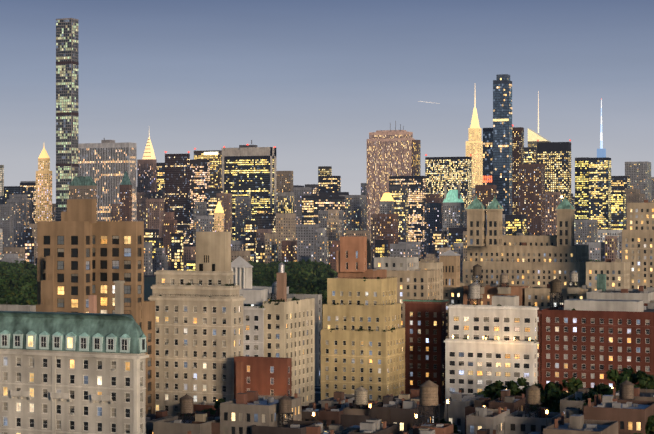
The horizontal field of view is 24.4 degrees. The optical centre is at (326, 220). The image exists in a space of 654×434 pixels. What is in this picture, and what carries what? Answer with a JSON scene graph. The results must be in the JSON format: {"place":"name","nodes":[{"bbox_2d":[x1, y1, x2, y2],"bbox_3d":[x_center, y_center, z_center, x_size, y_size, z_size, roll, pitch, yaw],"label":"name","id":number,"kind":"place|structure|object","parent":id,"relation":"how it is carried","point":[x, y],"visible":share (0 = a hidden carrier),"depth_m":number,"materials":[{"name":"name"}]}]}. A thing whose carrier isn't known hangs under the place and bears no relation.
{"place":"outdoors","nodes":[
{"label":"outdoors","id":0,"kind":"place"},
{"bbox_2d":[144,258,462,419],"bbox_3d":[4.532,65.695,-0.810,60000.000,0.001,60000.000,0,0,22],"label":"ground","id":1,"kind":"structure","parent":0,"point":[318,398],"depth_m":563.79,"materials":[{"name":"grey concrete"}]},
{"bbox_2d":[172,408,215,416],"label":"street tree","id":2,"kind":"object","parent":1,"relation":"on","point":[212,412],"visible":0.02,"depth_m":375.88,"materials":[{"name":"green plant"}]},
{"bbox_2d":[214,398,225,411],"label":"street tree","id":3,"kind":"object","parent":1,"relation":"on","point":[217,403],"depth_m":384.19,"materials":[{"name":"green plant"}]},
{"bbox_2d":[0,199,653,433],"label":"buildings","id":4,"kind":"structure","parent":1,"relation":"on","point":[95,343],"depth_m":416.30,"materials":[{"name":"beige brick"}]},
{"bbox_2d":[158,277,574,341],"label":"roof garden plants","id":5,"kind":"object","parent":4,"relation":"on","point":[294,299],"visible":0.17,"depth_m":484.44,"materials":[{"name":"green plant"}]},
{"bbox_2d":[0,194,653,385],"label":"buildings","id":6,"kind":"structure","parent":1,"relation":"on","point":[526,268],"depth_m":804.83,"materials":[{"name":"beige stone"}]},
{"bbox_2d":[146,379,653,433],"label":"buildings","id":7,"kind":"structure","parent":1,"relation":"on","point":[627,407],"depth_m":359.01,"materials":[{"name":"brown brick"}]},
{"bbox_2d":[445,422,461,433],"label":"street tree","id":8,"kind":"object","parent":1,"relation":"on","point":[455,428],"visible":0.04,"depth_m":389.53,"materials":[{"name":"green plant"}]},
{"bbox_2d":[481,384,521,400],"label":"street tree","id":9,"kind":"object","parent":1,"relation":"on","point":[492,392],"visible":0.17,"depth_m":453.52,"materials":[{"name":"green plant"}]},
{"bbox_2d":[491,377,526,395],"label":"street tree","id":10,"kind":"object","parent":1,"relation":"on","point":[512,386],"visible":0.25,"depth_m":458.77,"materials":[{"name":"green plant"}]},
{"bbox_2d":[522,383,549,403],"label":"street tree","id":11,"kind":"object","parent":1,"relation":"on","point":[539,385],"depth_m":452.07,"materials":[{"name":"green plant"}]},
{"bbox_2d":[529,388,560,409],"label":"street tree","id":12,"kind":"object","parent":1,"relation":"on","point":[550,395],"visible":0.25,"depth_m":433.83,"materials":[{"name":"green plant"}]},
{"bbox_2d":[544,377,582,401],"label":"street tree","id":13,"kind":"object","parent":1,"relation":"on","point":[573,384],"visible":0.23,"depth_m":444.36,"materials":[{"name":"green plant"}]},
{"bbox_2d":[551,390,602,412],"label":"street tree","id":14,"kind":"object","parent":1,"relation":"on","point":[556,405],"visible":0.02,"depth_m":400.72,"materials":[{"name":"green plant"}]},
{"bbox_2d":[589,383,610,394],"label":"street tree","id":15,"kind":"object","parent":1,"relation":"on","point":[595,389],"depth_m":443.58,"materials":[{"name":"green plant"}]},
{"bbox_2d":[591,384,618,394],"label":"street tree","id":16,"kind":"object","parent":1,"relation":"on","point":[609,391],"visible":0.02,"depth_m":418.80,"materials":[{"name":"green plant"}]},
{"bbox_2d":[596,369,653,394],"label":"street tree","id":17,"kind":"object","parent":1,"relation":"on","point":[615,376],"visible":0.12,"depth_m":439.61,"materials":[{"name":"green plant"}]},
{"bbox_2d":[614,367,653,386],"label":"street tree","id":18,"kind":"object","parent":1,"relation":"on","point":[637,375],"visible":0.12,"depth_m":447.10,"materials":[{"name":"green plant"}]},
{"bbox_2d":[634,415,653,433],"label":"street tree","id":19,"kind":"object","parent":1,"relation":"on","point":[649,428],"visible":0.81,"depth_m":352.80,"materials":[{"name":"green plant"}]},
{"bbox_2d":[144,277,462,328],"bbox_3d":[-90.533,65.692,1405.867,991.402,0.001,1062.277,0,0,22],"label":"park ground","id":20,"kind":"structure","parent":0,"point":[149,282],"depth_m":1523.08,"materials":[{"name":"green plant"}]},
{"bbox_2d":[0,297,16,303],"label":"park tree","id":21,"kind":"object","parent":20,"relation":"on","point":[6,299],"visible":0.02,"depth_m":940.19,"materials":[{"name":"green plant"}]},
{"bbox_2d":[0,292,17,297],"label":"park tree","id":22,"kind":"object","parent":20,"relation":"on","point":[9,295],"visible":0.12,"depth_m":983.90,"materials":[{"name":"green plant"}]},
{"bbox_2d":[0,276,18,286],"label":"park tree","id":23,"kind":"object","parent":20,"relation":"on","point":[12,280],"visible":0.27,"depth_m":1159.67,"materials":[{"name":"green plant"}]},
{"bbox_2d":[0,294,18,301],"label":"park tree","id":24,"kind":"object","parent":20,"relation":"on","point":[3,297],"visible":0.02,"depth_m":964.78,"materials":[{"name":"green plant"}]},
{"bbox_2d":[0,269,19,276],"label":"park tree","id":25,"kind":"object","parent":20,"relation":"on","point":[5,273],"visible":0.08,"depth_m":1339.25,"materials":[{"name":"green plant"}]},
{"bbox_2d":[0,283,19,293],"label":"park tree","id":26,"kind":"object","parent":20,"relation":"on","point":[5,287],"visible":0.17,"depth_m":1046.39,"materials":[{"name":"green plant"}]},
{"bbox_2d":[0,273,19,279],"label":"park tree","id":27,"kind":"object","parent":20,"relation":"on","point":[8,276],"visible":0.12,"depth_m":1227.03,"materials":[{"name":"green plant"}]},
{"bbox_2d":[7,298,26,304],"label":"park tree","id":28,"kind":"object","parent":20,"relation":"on","point":[16,300],"visible":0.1,"depth_m":937.79,"materials":[{"name":"green plant"}]},
{"bbox_2d":[8,292,25,298],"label":"park tree","id":29,"kind":"object","parent":20,"relation":"on","point":[13,294],"visible":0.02,"depth_m":987.12,"materials":[{"name":"green plant"}]},
{"bbox_2d":[7,285,27,293],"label":"park tree","id":30,"kind":"object","parent":20,"relation":"on","point":[23,288],"visible":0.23,"depth_m":1050.94,"materials":[{"name":"green plant"}]},
{"bbox_2d":[9,289,27,295],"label":"park tree","id":31,"kind":"object","parent":20,"relation":"on","point":[18,293],"visible":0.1,"depth_m":1022.45,"materials":[{"name":"green plant"}]},
{"bbox_2d":[7,281,31,288],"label":"park tree","id":32,"kind":"object","parent":20,"relation":"on","point":[26,284],"visible":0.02,"depth_m":1087.20,"materials":[{"name":"green plant"}]},
{"bbox_2d":[13,270,25,275],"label":"park tree","id":33,"kind":"object","parent":20,"relation":"on","point":[20,272],"visible":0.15,"depth_m":1356.52,"materials":[{"name":"green plant"}]},
{"bbox_2d":[14,260,26,264],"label":"park tree","id":34,"kind":"object","parent":20,"relation":"on","point":[25,261],"visible":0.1,"depth_m":1653.50,"materials":[{"name":"green plant"}]},
{"bbox_2d":[10,300,31,304],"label":"park tree","id":35,"kind":"object","parent":20,"relation":"on","point":[23,303],"visible":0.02,"depth_m":922.40,"materials":[{"name":"green plant"}]},
{"bbox_2d":[16,296,31,302],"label":"park tree","id":36,"kind":"object","parent":20,"relation":"on","point":[20,299],"visible":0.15,"depth_m":956.50,"materials":[{"name":"green plant"}]},
{"bbox_2d":[16,279,36,289],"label":"park tree","id":37,"kind":"object","parent":20,"relation":"on","point":[25,281],"visible":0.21,"depth_m":1097.38,"materials":[{"name":"green plant"}]},
{"bbox_2d":[19,275,33,282],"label":"park tree","id":38,"kind":"object","parent":20,"relation":"on","point":[28,277],"visible":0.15,"depth_m":1153.72,"materials":[{"name":"green plant"}]},
{"bbox_2d":[17,291,36,297],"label":"park tree","id":39,"kind":"object","parent":20,"relation":"on","point":[31,293],"visible":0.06,"depth_m":990.64,"materials":[{"name":"green plant"}]},
{"bbox_2d":[22,262,35,267],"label":"park tree","id":40,"kind":"object","parent":20,"relation":"on","point":[27,264],"visible":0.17,"depth_m":1626.26,"materials":[{"name":"green plant"}]},
{"bbox_2d":[26,299,36,304],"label":"park tree","id":41,"kind":"object","parent":20,"relation":"on","point":[30,301],"visible":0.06,"depth_m":923.47,"materials":[{"name":"green plant"}]},
{"bbox_2d":[252,262,267,268],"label":"park tree","id":42,"kind":"object","parent":20,"relation":"on","point":[263,265],"visible":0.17,"depth_m":1542.51,"materials":[{"name":"green plant"}]},
{"bbox_2d":[252,270,269,274],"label":"park tree","id":43,"kind":"object","parent":20,"relation":"on","point":[259,273],"visible":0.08,"depth_m":1355.30,"materials":[{"name":"green plant"}]},
{"bbox_2d":[252,283,270,285],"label":"park tree","id":44,"kind":"object","parent":20,"relation":"on","point":[266,284],"visible":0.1,"depth_m":1012.65,"materials":[{"name":"green plant"}]},
{"bbox_2d":[255,275,273,283],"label":"park tree","id":45,"kind":"object","parent":20,"relation":"on","point":[261,278],"visible":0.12,"depth_m":1203.81,"materials":[{"name":"green plant"}]},
{"bbox_2d":[268,270,289,278],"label":"park tree","id":46,"kind":"object","parent":20,"relation":"on","point":[274,274],"visible":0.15,"depth_m":1290.50,"materials":[{"name":"green plant"}]},
{"bbox_2d":[286,261,298,265],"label":"park tree","id":47,"kind":"object","parent":20,"relation":"on","point":[289,263],"visible":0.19,"depth_m":1677.17,"materials":[{"name":"green plant"}]},
{"bbox_2d":[287,275,301,284],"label":"park tree","id":48,"kind":"object","parent":20,"relation":"on","point":[295,278],"visible":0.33,"depth_m":1179.37,"materials":[{"name":"green plant"}]},
{"bbox_2d":[288,280,306,285],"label":"park tree","id":49,"kind":"object","parent":20,"relation":"on","point":[302,282],"visible":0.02,"depth_m":1133.85,"materials":[{"name":"green plant"}]},
{"bbox_2d":[289,266,306,270],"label":"park tree","id":50,"kind":"object","parent":20,"relation":"on","point":[298,268],"visible":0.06,"depth_m":1447.16,"materials":[{"name":"green plant"}]},
{"bbox_2d":[292,270,307,274],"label":"park tree","id":51,"kind":"object","parent":20,"relation":"on","point":[297,272],"visible":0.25,"depth_m":1380.62,"materials":[{"name":"green plant"}]},
{"bbox_2d":[290,286,313,293],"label":"park tree","id":52,"kind":"object","parent":20,"relation":"on","point":[301,290],"visible":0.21,"depth_m":1020.06,"materials":[{"name":"green plant"}]},
{"bbox_2d":[292,268,312,273],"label":"park tree","id":53,"kind":"object","parent":20,"relation":"on","point":[306,270],"visible":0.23,"depth_m":1409.05,"materials":[{"name":"green plant"}]},
{"bbox_2d":[298,259,310,264],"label":"park tree","id":54,"kind":"object","parent":20,"relation":"on","point":[302,261],"visible":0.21,"depth_m":1683.32,"materials":[{"name":"green plant"}]},
{"bbox_2d":[299,274,320,279],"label":"park tree","id":55,"kind":"object","parent":20,"relation":"on","point":[302,276],"visible":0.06,"depth_m":1250.33,"materials":[{"name":"green plant"}]},
{"bbox_2d":[299,281,326,291],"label":"park tree","id":56,"kind":"object","parent":20,"relation":"on","point":[308,287],"visible":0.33,"depth_m":1035.01,"materials":[{"name":"green plant"}]},
{"bbox_2d":[310,260,323,267],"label":"park tree","id":57,"kind":"object","parent":20,"relation":"on","point":[313,262],"visible":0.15,"depth_m":1644.05,"materials":[{"name":"green plant"}]},
{"bbox_2d":[313,263,320,269],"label":"park tree","id":58,"kind":"object","parent":20,"relation":"on","point":[317,266],"visible":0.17,"depth_m":1575.50,"materials":[{"name":"green plant"}]},
{"bbox_2d":[313,292,326,313],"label":"park tree","id":59,"kind":"object","parent":20,"relation":"on","point":[324,295],"visible":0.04,"depth_m":936.71,"materials":[{"name":"green plant"}]},
{"bbox_2d":[312,273,330,277],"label":"park tree","id":60,"kind":"object","parent":20,"relation":"on","point":[319,275],"visible":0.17,"depth_m":1320.27,"materials":[{"name":"green plant"}]},
{"bbox_2d":[322,297,326,314],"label":"park tree","id":61,"kind":"object","parent":20,"relation":"on","point":[324,300],"visible":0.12,"depth_m":925.95,"materials":[{"name":"green plant"}]},
{"bbox_2d":[320,277,328,284],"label":"park tree","id":62,"kind":"object","parent":20,"relation":"on","point":[324,281],"visible":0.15,"depth_m":1159.63,"materials":[{"name":"green plant"}]},
{"bbox_2d":[320,265,333,272],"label":"park tree","id":63,"kind":"object","parent":20,"relation":"on","point":[323,267],"visible":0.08,"depth_m":1501.43,"materials":[{"name":"green plant"}]},
{"bbox_2d":[323,270,336,277],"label":"park tree","id":64,"kind":"object","parent":20,"relation":"on","point":[333,274],"visible":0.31,"depth_m":1403.19,"materials":[{"name":"green plant"}]},
{"bbox_2d":[315,317,322,392],"bbox_3d":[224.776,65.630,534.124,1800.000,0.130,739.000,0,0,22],"label":"roads","id":65,"kind":"structure","parent":0,"point":[317,389],"depth_m":587.04,"materials":[{"name":"grey asphalt"}]},
{"bbox_2d":[435,418,450,423],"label":"street tree","id":66,"kind":"object","parent":65,"relation":"on","point":[444,422],"visible":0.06,"depth_m":399.86,"materials":[{"name":"green plant"}]},
{"bbox_2d":[0,18,653,274],"bbox_3d":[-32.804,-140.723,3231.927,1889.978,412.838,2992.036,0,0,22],"label":"city skyline","id":67,"kind":"structure","parent":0,"point":[255,203],"depth_m":2611.81,"materials":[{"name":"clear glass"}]},
{"bbox_2d":[0,0,653,203],"label":"sky","id":68,"kind":"structure","parent":0,"point":[310,80],"materials":[{"name":"blue"}]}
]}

